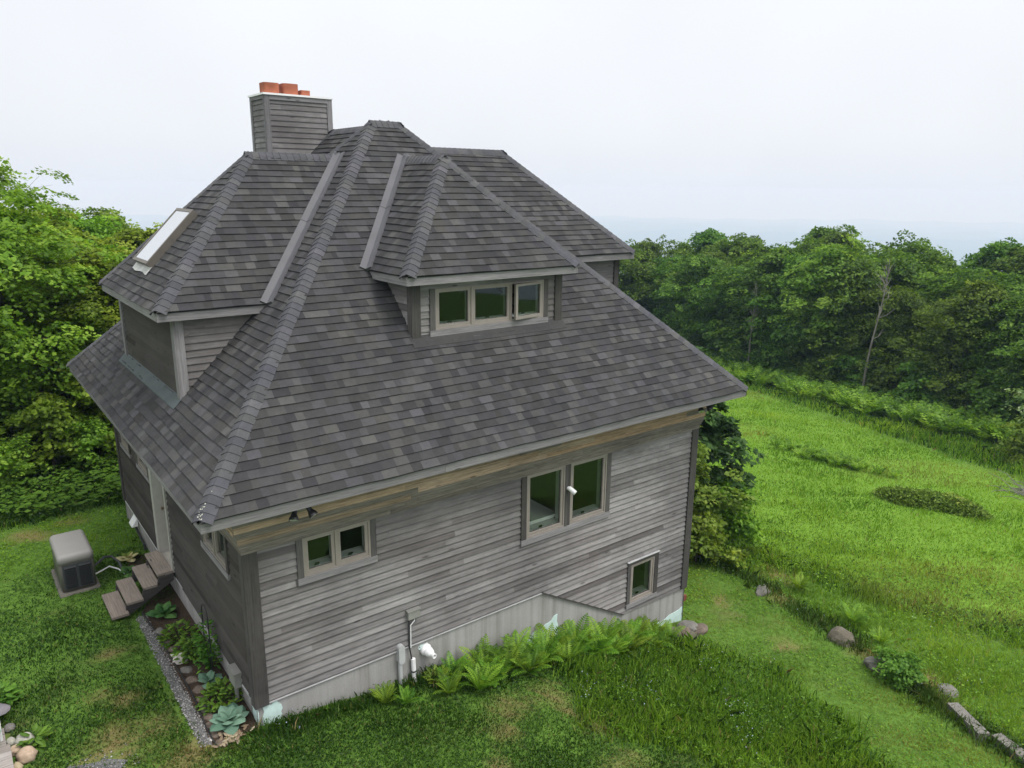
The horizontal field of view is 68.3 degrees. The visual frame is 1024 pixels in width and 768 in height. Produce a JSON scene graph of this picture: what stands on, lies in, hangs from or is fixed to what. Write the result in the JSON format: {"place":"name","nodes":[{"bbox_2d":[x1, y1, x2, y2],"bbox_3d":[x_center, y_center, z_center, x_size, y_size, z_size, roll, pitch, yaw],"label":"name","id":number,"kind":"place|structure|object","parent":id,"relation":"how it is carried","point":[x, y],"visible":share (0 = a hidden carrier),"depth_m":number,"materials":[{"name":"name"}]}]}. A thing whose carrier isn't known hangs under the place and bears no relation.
{"place":"outdoors","nodes":[
{"label":"outdoors","id":0,"kind":"place"},
{"bbox_2d":[0,213,1023,767],"bbox_3d":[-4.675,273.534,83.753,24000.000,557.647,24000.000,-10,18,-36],"label":"ground","id":1,"kind":"structure","parent":0,"point":[958,241],"depth_m":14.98,"materials":[{"name":"green plant"}]},
{"bbox_2d":[0,728,13,767],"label":"wooden deck","id":2,"kind":"structure","parent":1,"relation":"on","point":[6,759],"depth_m":9.27,"materials":[{"name":"grey wood"}]},
{"bbox_2d":[0,681,23,705],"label":"weed plant","id":3,"kind":"object","parent":1,"relation":"on","point":[11,695],"visible":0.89,"depth_m":10.53,"materials":[{"name":"green plant"}]},
{"bbox_2d":[0,397,30,475],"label":"sapling","id":4,"kind":"object","parent":1,"relation":"on","point":[4,463],"visible":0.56,"depth_m":18.46,"materials":[{"name":"green plant"}]},
{"bbox_2d":[0,160,32,334],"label":"tall tree","id":5,"kind":"object","parent":1,"relation":"on","point":[4,256],"visible":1,"depth_m":16.16,"materials":[{"name":"green plant"}]},
{"bbox_2d":[0,432,51,490],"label":"sapling","id":6,"kind":"object","parent":1,"relation":"on","point":[12,448],"visible":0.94,"depth_m":17.97,"materials":[{"name":"green plant"}]},
{"bbox_2d":[16,745,37,763],"bbox_3d":[-6.119,4.681,9.522,0.240,0.216,0.226,-10,18,-36],"label":"rock","id":7,"kind":"object","parent":1,"relation":"on","point":[26,754],"visible":0.96,"depth_m":9.45,"materials":[{"name":"beige stone"}]},
{"bbox_2d":[16,722,52,753],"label":"weed plant","id":8,"kind":"object","parent":1,"relation":"on","point":[39,731],"visible":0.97,"depth_m":9.69,"materials":[{"name":"green plant"}]},
{"bbox_2d":[0,156,79,354],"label":"maple tree","id":9,"kind":"object","parent":1,"relation":"on","point":[5,181],"visible":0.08,"depth_m":29.05,"materials":[{"name":"green plant"}]},
{"bbox_2d":[0,390,85,476],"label":"sapling","id":10,"kind":"object","parent":1,"relation":"on","point":[38,407],"visible":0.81,"depth_m":18.67,"materials":[{"name":"green plant"}]},
{"bbox_2d":[0,204,100,424],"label":"maple tree","id":11,"kind":"object","parent":1,"relation":"on","point":[21,299],"visible":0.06,"depth_m":21.52,"materials":[{"name":"green plant"}]},
{"bbox_2d":[3,200,103,379],"bbox_3d":[-15.978,-2.573,26.123,6.286,7.395,5.506,-12,19,-39],"label":"maple tree","id":12,"kind":"object","parent":1,"relation":"on","point":[55,220],"visible":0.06,"depth_m":25.43,"materials":[{"name":"green plant"}]},
{"bbox_2d":[2,240,114,431],"bbox_3d":[-12.835,-1.117,22.181,5.377,6.152,4.497,-4,15,-18],"label":"maple tree","id":13,"kind":"object","parent":1,"relation":"on","point":[76,245],"visible":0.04,"depth_m":21.36,"materials":[{"name":"green plant"}]},
{"bbox_2d":[0,455,121,523],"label":"woodland weeds","id":14,"kind":"object","parent":1,"relation":"on","point":[34,480],"visible":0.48,"depth_m":17.54,"materials":[{"name":"green plant"}]},
{"bbox_2d":[0,188,127,464],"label":"maple tree","id":15,"kind":"object","parent":1,"relation":"on","point":[14,226],"visible":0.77,"depth_m":18.75,"materials":[{"name":"green plant"}]},
{"bbox_2d":[16,369,117,460],"bbox_3d":[-10.596,0.760,20.094,3.812,3.557,3.500,-1,15,-6],"label":"sapling","id":16,"kind":"object","parent":1,"relation":"on","point":[100,414],"visible":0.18,"depth_m":19.23,"materials":[{"name":"green plant"}]},
{"bbox_2d":[22,242,135,430],"bbox_3d":[-11.217,-0.841,21.254,5.137,6.166,4.804,-7,17,-28],"label":"maple tree","id":17,"kind":"object","parent":1,"relation":"on","point":[104,307],"visible":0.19,"depth_m":20.11,"materials":[{"name":"green plant"}]},
{"bbox_2d":[43,207,122,251],"bbox_3d":[-17.043,-3.211,29.879,6.325,7.485,6.626,5,15,18],"label":"maple tree","id":18,"kind":"object","parent":1,"relation":"on","point":[95,226],"visible":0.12,"depth_m":28.52,"materials":[{"name":"green plant"}]},
{"bbox_2d":[49,529,125,597],"bbox_3d":[-7.803,3.213,13.901,1.150,0.800,1.220,-10,18,-36],"label":"generator","id":19,"kind":"object","parent":1,"relation":"on","point":[73,572],"visible":0.97,"depth_m":13.40,"materials":[{"name":"beige paint"}]},
{"bbox_2d":[62,415,117,469],"bbox_3d":[-10.742,1.587,19.389,1.418,1.697,1.464,13,19,39],"label":"sapling","id":20,"kind":"object","parent":1,"relation":"on","point":[92,440],"visible":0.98,"depth_m":19.02,"materials":[{"name":"green plant"}]},
{"bbox_2d":[70,206,139,245],"bbox_3d":[-17.858,-3.772,33.180,5.731,7.862,6.853,2,15,6],"label":"maple tree","id":21,"kind":"object","parent":1,"relation":"on","point":[107,213],"visible":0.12,"depth_m":32.19,"materials":[{"name":"green plant"}]},
{"bbox_2d":[93,222,162,251],"bbox_3d":[-13.572,-2.443,28.267,6.031,7.044,5.640,-8,17,-30],"label":"maple tree","id":22,"kind":"object","parent":1,"relation":"on","point":[137,236],"visible":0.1,"depth_m":27.29,"materials":[{"name":"green plant"}]},
{"bbox_2d":[54,615,211,767],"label":"gravel stones","id":23,"kind":"object","parent":1,"relation":"on","point":[178,685],"visible":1,"depth_m":10.79,"materials":[{"name":"grey gravel"}]},
{"bbox_2d":[102,550,173,619],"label":"wooden steps","id":24,"kind":"structure","parent":1,"relation":"on","point":[146,578],"depth_m":13.00,"materials":[{"name":"grey wood"}]},
{"bbox_2d":[139,615,211,744],"bbox_3d":[-5.087,4.284,11.229,0.170,0.001,3.900,-10,18,-36],"label":"gravel strip","id":25,"kind":"object","parent":1,"relation":"on","point":[182,701],"visible":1,"depth_m":10.82,"materials":[{"name":"grey gravel"}]},
{"bbox_2d":[128,555,256,744],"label":"planting bed soil","id":26,"kind":"structure","parent":1,"relation":"on","point":[181,611],"depth_m":11.74,"materials":[{"name":"brown soil"}]},
{"bbox_2d":[145,601,176,617],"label":"hosta plant","id":27,"kind":"object","parent":26,"relation":"on","point":[162,610],"visible":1,"depth_m":12.61,"materials":[{"name":"green plant"}]},
{"bbox_2d":[155,618,199,649],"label":"garden plant","id":28,"kind":"object","parent":26,"relation":"on","point":[171,628],"visible":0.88,"depth_m":12.00,"materials":[{"name":"green plant"}]},
{"bbox_2d":[170,632,208,663],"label":"garden plant","id":29,"kind":"object","parent":26,"relation":"on","point":[184,654],"visible":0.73,"depth_m":11.50,"materials":[{"name":"green plant"}]},
{"bbox_2d":[201,604,213,671],"bbox_3d":[-4.519,3.762,11.172,0.018,1.089,0.316,-10,18,-36],"label":"trellis","id":30,"kind":"object","parent":26,"relation":"on","point":[209,652],"visible":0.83,"depth_m":11.14,"materials":[{"name":"black metal"}]},
{"bbox_2d":[192,613,222,673],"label":"climbing vine","id":31,"kind":"object","parent":30,"relation":"attached to","point":[213,650],"visible":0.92,"depth_m":11.17,"materials":[{"name":"green plant"}]},
{"bbox_2d":[195,676,243,715],"bbox_3d":[-4.096,4.311,10.522,0.666,0.341,0.690,-10,18,-36],"label":"garden plant","id":32,"kind":"object","parent":26,"relation":"on","point":[212,688],"visible":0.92,"depth_m":10.49,"materials":[{"name":"green plant"}]},
{"bbox_2d":[209,702,248,734],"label":"hosta plant","id":33,"kind":"object","parent":26,"relation":"on","point":[229,718],"visible":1,"depth_m":10.06,"materials":[{"name":"green plant"}]},
{"bbox_2d":[369,679,399,702],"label":"fern","id":34,"kind":"object","parent":1,"relation":"on","point":[384,698],"visible":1,"depth_m":10.99,"materials":[{"name":"green plant"}]},
{"bbox_2d":[66,82,748,725],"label":"wooden house","id":35,"kind":"structure","parent":1,"relation":"on","point":[380,402],"depth_m":11.62,"materials":[{"name":"wood"}]},
{"bbox_2d":[148,469,174,572],"bbox_3d":[-6.102,2.181,13.259,0.210,2.055,1.000,-10,18,-36],"label":"door","id":36,"kind":"structure","parent":35,"relation":"in","point":[158,496],"depth_m":13.52,"materials":[{"name":"beige paint"}]},
{"bbox_2d":[200,530,230,580],"bbox_3d":[-4.079,2.174,10.608,0.276,0.657,1.272,-10,18,-36],"label":"window","id":37,"kind":"structure","parent":35,"relation":"in","point":[214,550],"depth_m":10.52,"materials":[{"name":"clear glass"}]},
{"bbox_2d":[295,518,377,585],"bbox_3d":[-2.447,2.253,10.380,1.167,0.662,0.276,-10,18,-36],"label":"window","id":38,"kind":"structure","parent":35,"relation":"in","point":[338,561],"depth_m":10.31,"materials":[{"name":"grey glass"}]},
{"bbox_2d":[520,465,568,546],"bbox_3d":[0.471,1.982,12.613,0.995,1.217,0.276,-10,18,-36],"label":"window","id":39,"kind":"structure","parent":35,"relation":"in","point":[529,534],"depth_m":12.66,"materials":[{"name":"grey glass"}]},
{"bbox_2d":[567,453,611,530],"bbox_3d":[1.272,1.835,13.206,1.015,1.217,0.276,-10,18,-36],"label":"window","id":40,"kind":"structure","parent":35,"relation":"in","point":[591,513],"depth_m":13.28,"materials":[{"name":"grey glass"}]},
{"bbox_2d":[625,550,659,609],"bbox_3d":[2.450,3.750,14.648,0.875,0.982,0.287,-10,18,-36],"label":"window","id":41,"kind":"structure","parent":35,"relation":"in","point":[635,596],"depth_m":14.67,"materials":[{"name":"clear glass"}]},
{"bbox_2d":[432,667,468,694],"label":"fern","id":42,"kind":"object","parent":1,"relation":"on","point":[444,684],"visible":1,"depth_m":11.37,"materials":[{"name":"green plant"}]},
{"bbox_2d":[452,634,506,672],"bbox_3d":[-0.454,4.354,11.997,0.805,0.456,0.773,6,16,21],"label":"fern","id":43,"kind":"object","parent":1,"relation":"on","point":[481,644],"visible":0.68,"depth_m":12.09,"materials":[{"name":"green plant"}]},
{"bbox_2d":[459,662,504,689],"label":"fern","id":44,"kind":"object","parent":1,"relation":"on","point":[477,681],"visible":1,"depth_m":11.51,"materials":[{"name":"green plant"}]},
{"bbox_2d":[483,634,532,674],"bbox_3d":[-0.002,4.406,12.040,0.790,0.417,0.839,-8,17,-30],"label":"fern","id":45,"kind":"object","parent":1,"relation":"on","point":[512,650],"visible":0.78,"depth_m":12.14,"materials":[{"name":"green plant"}]},
{"bbox_2d":[0,370,1023,767],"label":"lawn grass","id":46,"kind":"structure","parent":1,"relation":"on","point":[930,696],"depth_m":11.29,"materials":[{"name":"green plant"}]},
{"bbox_2d":[511,643,551,676],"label":"fern","id":47,"kind":"object","parent":1,"relation":"on","point":[535,670],"visible":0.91,"depth_m":12.03,"materials":[{"name":"green plant"}]},
{"bbox_2d":[519,628,562,663],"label":"fern","id":48,"kind":"object","parent":1,"relation":"on","point":[542,643],"visible":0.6,"depth_m":12.51,"materials":[{"name":"green plant"}]},
{"bbox_2d":[528,622,574,654],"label":"fern","id":49,"kind":"object","parent":1,"relation":"on","point":[563,639],"visible":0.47,"depth_m":12.95,"materials":[{"name":"green plant"}]},
{"bbox_2d":[559,613,606,650],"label":"fern","id":50,"kind":"object","parent":1,"relation":"on","point":[574,629],"visible":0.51,"depth_m":13.46,"materials":[{"name":"green plant"}]},
{"bbox_2d":[581,631,619,654],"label":"fern","id":51,"kind":"object","parent":1,"relation":"on","point":[604,641],"visible":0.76,"depth_m":13.20,"materials":[{"name":"green plant"}]},
{"bbox_2d":[582,617,624,648],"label":"fern","id":52,"kind":"object","parent":1,"relation":"on","point":[613,631],"visible":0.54,"depth_m":13.69,"materials":[{"name":"green plant"}]},
{"bbox_2d":[618,239,657,315],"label":"broadleaf tree","id":53,"kind":"object","parent":1,"relation":"on","point":[637,271],"visible":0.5,"depth_m":72.71,"materials":[{"name":"green plant"}]},
{"bbox_2d":[624,238,672,314],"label":"broadleaf tree","id":54,"kind":"object","parent":1,"relation":"on","point":[644,245],"visible":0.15,"depth_m":79.58,"materials":[{"name":"green plant"}]},
{"bbox_2d":[634,254,684,320],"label":"broadleaf tree","id":55,"kind":"object","parent":1,"relation":"on","point":[672,260],"visible":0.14,"depth_m":74.16,"materials":[{"name":"green plant"}]},
{"bbox_2d":[645,234,695,316],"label":"broadleaf tree","id":56,"kind":"object","parent":1,"relation":"on","point":[681,249],"visible":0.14,"depth_m":81.16,"materials":[{"name":"green plant"}]},
{"bbox_2d":[650,262,712,333],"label":"broadleaf tree","id":57,"kind":"object","parent":1,"relation":"on","point":[664,307],"visible":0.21,"depth_m":71.22,"materials":[{"name":"green plant"}]},
{"bbox_2d":[649,253,732,352],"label":"broadleaf tree","id":58,"kind":"object","parent":1,"relation":"on","point":[691,266],"visible":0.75,"depth_m":65.11,"materials":[{"name":"green plant"}]},
{"bbox_2d":[648,250,738,346],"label":"broadleaf tree","id":59,"kind":"object","parent":1,"relation":"on","point":[715,254],"visible":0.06,"depth_m":70.03,"materials":[{"name":"green plant"}]},
{"bbox_2d":[678,228,730,256],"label":"broadleaf tree","id":60,"kind":"object","parent":1,"relation":"on","point":[709,236],"visible":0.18,"depth_m":83.31,"materials":[{"name":"green plant"}]},
{"bbox_2d":[689,505,748,568],"bbox_3d":[4.532,3.927,19.260,2.836,1.861,1.766,1,15,0],"label":"bush","id":61,"kind":"object","parent":1,"relation":"on","point":[735,555],"visible":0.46,"depth_m":18.85,"materials":[{"name":"green plant"}]},
{"bbox_2d":[674,265,767,356],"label":"broadleaf tree","id":62,"kind":"object","parent":1,"relation":"on","point":[711,324],"visible":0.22,"depth_m":61.96,"materials":[{"name":"green plant"}]},
{"bbox_2d":[690,440,755,554],"bbox_3d":[4.346,3.144,19.185,3.244,3.500,3.121,-10,18,-36],"label":"yellow green bush","id":63,"kind":"object","parent":1,"relation":"on","point":[702,450],"visible":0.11,"depth_m":19.11,"materials":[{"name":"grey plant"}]},
{"bbox_2d":[694,346,768,520],"bbox_3d":[4.944,1.746,21.256,3.467,5.671,3.944,-1,15,-5],"label":"evergreen bush","id":64,"kind":"object","parent":1,"relation":"on","point":[717,429],"visible":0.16,"depth_m":20.43,"materials":[{"name":"green plant"}]},
{"bbox_2d":[693,478,771,550],"bbox_3d":[5.755,3.606,20.376,2.323,2.342,2.146,6,16,20],"label":"bush","id":65,"kind":"object","parent":1,"relation":"on","point":[743,525],"visible":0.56,"depth_m":19.85,"materials":[{"name":"green plant"}]},
{"bbox_2d":[707,249,764,335],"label":"broadleaf tree","id":66,"kind":"object","parent":1,"relation":"on","point":[748,255],"visible":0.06,"depth_m":65.52,"materials":[{"name":"green plant"}]},
{"bbox_2d":[714,232,770,320],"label":"broadleaf tree","id":67,"kind":"object","parent":1,"relation":"on","point":[737,245],"visible":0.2,"depth_m":71.77,"materials":[{"name":"green plant"}]},
{"bbox_2d":[722,329,764,363],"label":"understory shrub","id":68,"kind":"object","parent":1,"relation":"on","point":[745,344],"visible":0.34,"depth_m":60.21,"materials":[{"name":"green plant"}]},
{"bbox_2d":[699,246,806,367],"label":"broadleaf tree","id":69,"kind":"object","parent":1,"relation":"on","point":[768,266],"visible":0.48,"depth_m":58.59,"materials":[{"name":"green plant"}]},
{"bbox_2d":[743,331,802,372],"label":"understory shrub","id":70,"kind":"object","parent":1,"relation":"on","point":[775,348],"visible":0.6,"depth_m":55.99,"materials":[{"name":"green plant"}]},
{"bbox_2d":[743,253,834,370],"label":"broadleaf tree","id":71,"kind":"object","parent":1,"relation":"on","point":[782,280],"visible":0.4,"depth_m":55.26,"materials":[{"name":"green plant"}]},
{"bbox_2d":[781,336,825,375],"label":"understory shrub","id":72,"kind":"object","parent":1,"relation":"on","point":[792,357],"visible":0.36,"depth_m":54.78,"materials":[{"name":"green plant"}]},
{"bbox_2d":[800,339,854,382],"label":"understory shrub","id":73,"kind":"object","parent":1,"relation":"on","point":[826,353],"visible":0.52,"depth_m":51.95,"materials":[{"name":"green plant"}]},
{"bbox_2d":[772,233,885,364],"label":"light green tree","id":74,"kind":"object","parent":1,"relation":"on","point":[812,275],"visible":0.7,"depth_m":51.97,"materials":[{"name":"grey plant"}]},
{"bbox_2d":[780,257,888,379],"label":"broadleaf tree","id":75,"kind":"object","parent":1,"relation":"on","point":[863,273],"visible":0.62,"depth_m":50.97,"materials":[{"name":"green plant"}]},
{"bbox_2d":[781,224,892,254],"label":"broadleaf tree","id":76,"kind":"object","parent":1,"relation":"on","point":[814,232],"visible":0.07,"depth_m":71.09,"materials":[{"name":"green plant"}]},
{"bbox_2d":[821,354,859,387],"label":"understory shrub","id":77,"kind":"object","parent":1,"relation":"on","point":[841,358],"visible":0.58,"depth_m":50.31,"materials":[{"name":"green plant"}]},
{"bbox_2d":[827,626,854,646],"bbox_3d":[6.860,5.329,15.713,0.530,0.511,0.565,-10,18,-36],"label":"rock","id":78,"kind":"object","parent":1,"relation":"on","point":[840,634],"visible":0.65,"depth_m":15.56,"materials":[{"name":"grey stone"}]},
{"bbox_2d":[819,231,866,255],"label":"broadleaf tree","id":79,"kind":"object","parent":1,"relation":"on","point":[834,238],"visible":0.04,"depth_m":67.70,"materials":[{"name":"green plant"}]},
{"bbox_2d":[842,347,883,390],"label":"understory shrub","id":80,"kind":"object","parent":1,"relation":"on","point":[854,358],"visible":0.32,"depth_m":49.67,"materials":[{"name":"green plant"}]},
{"bbox_2d":[705,351,1022,476],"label":"fern belt","id":81,"kind":"object","parent":1,"relation":"on","point":[946,420],"visible":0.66,"depth_m":43.04,"materials":[{"name":"green plant"}]},
{"bbox_2d":[816,284,936,380],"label":"broadleaf tree","id":82,"kind":"object","parent":1,"relation":"on","point":[874,298],"visible":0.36,"depth_m":50.14,"materials":[{"name":"green plant"}]},
{"bbox_2d":[862,260,894,386],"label":"dead tree","id":83,"kind":"object","parent":1,"relation":"on","point":[877,319],"visible":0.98,"depth_m":47.30,"materials":[{"name":"grey wood"}]},
{"bbox_2d":[865,356,920,394],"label":"understory shrub","id":84,"kind":"object","parent":1,"relation":"on","point":[888,370],"visible":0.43,"depth_m":47.27,"materials":[{"name":"green plant"}]},
{"bbox_2d":[872,646,931,691],"bbox_3d":[7.262,5.425,14.111,1.042,0.856,1.011,7,16,22],"label":"bank shrub","id":85,"kind":"object","parent":1,"relation":"on","point":[900,668],"visible":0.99,"depth_m":13.96,"materials":[{"name":"green plant"}]},
{"bbox_2d":[842,285,983,392],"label":"broadleaf tree","id":86,"kind":"object","parent":1,"relation":"on","point":[905,304],"visible":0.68,"depth_m":47.56,"materials":[{"name":"green plant"}]},
{"bbox_2d":[879,229,951,286],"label":"broadleaf tree","id":87,"kind":"object","parent":1,"relation":"on","point":[915,247],"visible":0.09,"depth_m":62.78,"materials":[{"name":"green plant"}]},
{"bbox_2d":[886,351,957,404],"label":"understory shrub","id":88,"kind":"object","parent":1,"relation":"on","point":[912,382],"visible":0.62,"depth_m":44.95,"materials":[{"name":"green plant"}]},
{"bbox_2d":[868,251,978,352],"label":"broadleaf tree","id":89,"kind":"object","parent":1,"relation":"on","point":[905,269],"visible":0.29,"depth_m":51.90,"materials":[{"name":"green plant"}]},
{"bbox_2d":[872,484,994,521],"bbox_3d":[14.465,3.991,26.021,3.812,0.857,1.619,8,16,25],"label":"juniper mat","id":90,"kind":"object","parent":1,"relation":"on","point":[953,503],"visible":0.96,"depth_m":25.71,"materials":[{"name":"green plant"}]},
{"bbox_2d":[911,248,965,290],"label":"broadleaf tree","id":91,"kind":"object","parent":1,"relation":"on","point":[935,257],"visible":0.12,"depth_m":53.98,"materials":[{"name":"green plant"}]},
{"bbox_2d":[908,267,988,384],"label":"broadleaf tree","id":92,"kind":"object","parent":1,"relation":"on","point":[941,293],"visible":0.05,"depth_m":49.51,"materials":[{"name":"green plant"}]},
{"bbox_2d":[900,279,1013,405],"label":"broadleaf tree","id":93,"kind":"object","parent":1,"relation":"on","point":[980,295],"visible":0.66,"depth_m":43.79,"materials":[{"name":"green plant"}]},
{"bbox_2d":[947,702,989,740],"bbox_3d":[7.852,5.852,13.013,0.200,0.268,0.856,0,15,-3],"label":"rock","id":94,"kind":"object","parent":1,"relation":"on","point":[957,708],"visible":0.53,"depth_m":12.93,"materials":[{"name":"grey stone"}]},
{"bbox_2d":[915,260,1023,390],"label":"broadleaf tree","id":95,"kind":"object","parent":1,"relation":"on","point":[1012,284],"visible":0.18,"depth_m":47.19,"materials":[{"name":"green plant"}]},
{"bbox_2d":[957,371,1015,421],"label":"understory shrub","id":96,"kind":"object","parent":1,"relation":"on","point":[978,381],"visible":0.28,"depth_m":42.23,"materials":[{"name":"green plant"}]},
{"bbox_2d":[950,302,1023,409],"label":"broadleaf tree","id":97,"kind":"object","parent":1,"relation":"on","point":[972,363],"visible":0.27,"depth_m":42.73,"materials":[{"name":"green plant"}]},
{"bbox_2d":[959,237,1023,275],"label":"broadleaf tree","id":98,"kind":"object","parent":1,"relation":"on","point":[996,250],"visible":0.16,"depth_m":56.10,"materials":[{"name":"green plant"}]},
{"bbox_2d":[966,360,1023,423],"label":"understory shrub","id":99,"kind":"object","parent":1,"relation":"on","point":[993,396],"visible":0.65,"depth_m":41.10,"materials":[{"name":"green plant"}]},
{"bbox_2d":[973,295,1023,414],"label":"broadleaf tree","id":100,"kind":"object","parent":1,"relation":"on","point":[1014,308],"visible":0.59,"depth_m":41.31,"materials":[{"name":"green plant"}]},
{"bbox_2d":[978,245,1023,278],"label":"broadleaf tree","id":101,"kind":"object","parent":1,"relation":"on","point":[1018,258],"visible":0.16,"depth_m":53.78,"materials":[{"name":"green plant"}]},
{"bbox_2d":[986,330,1023,389],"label":"broadleaf tree","id":102,"kind":"object","parent":1,"relation":"on","point":[1018,350],"visible":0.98,"depth_m":38.77,"materials":[{"name":"green plant"}]},
{"bbox_2d":[992,415,1023,466],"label":"shrub","id":103,"kind":"object","parent":1,"relation":"on","point":[1016,445],"visible":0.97,"depth_m":33.74,"materials":[{"name":"green plant"}]},
{"bbox_2d":[0,0,1023,222],"label":"sky","id":104,"kind":"structure","parent":0,"point":[888,110],"materials":[{"name":"white"}]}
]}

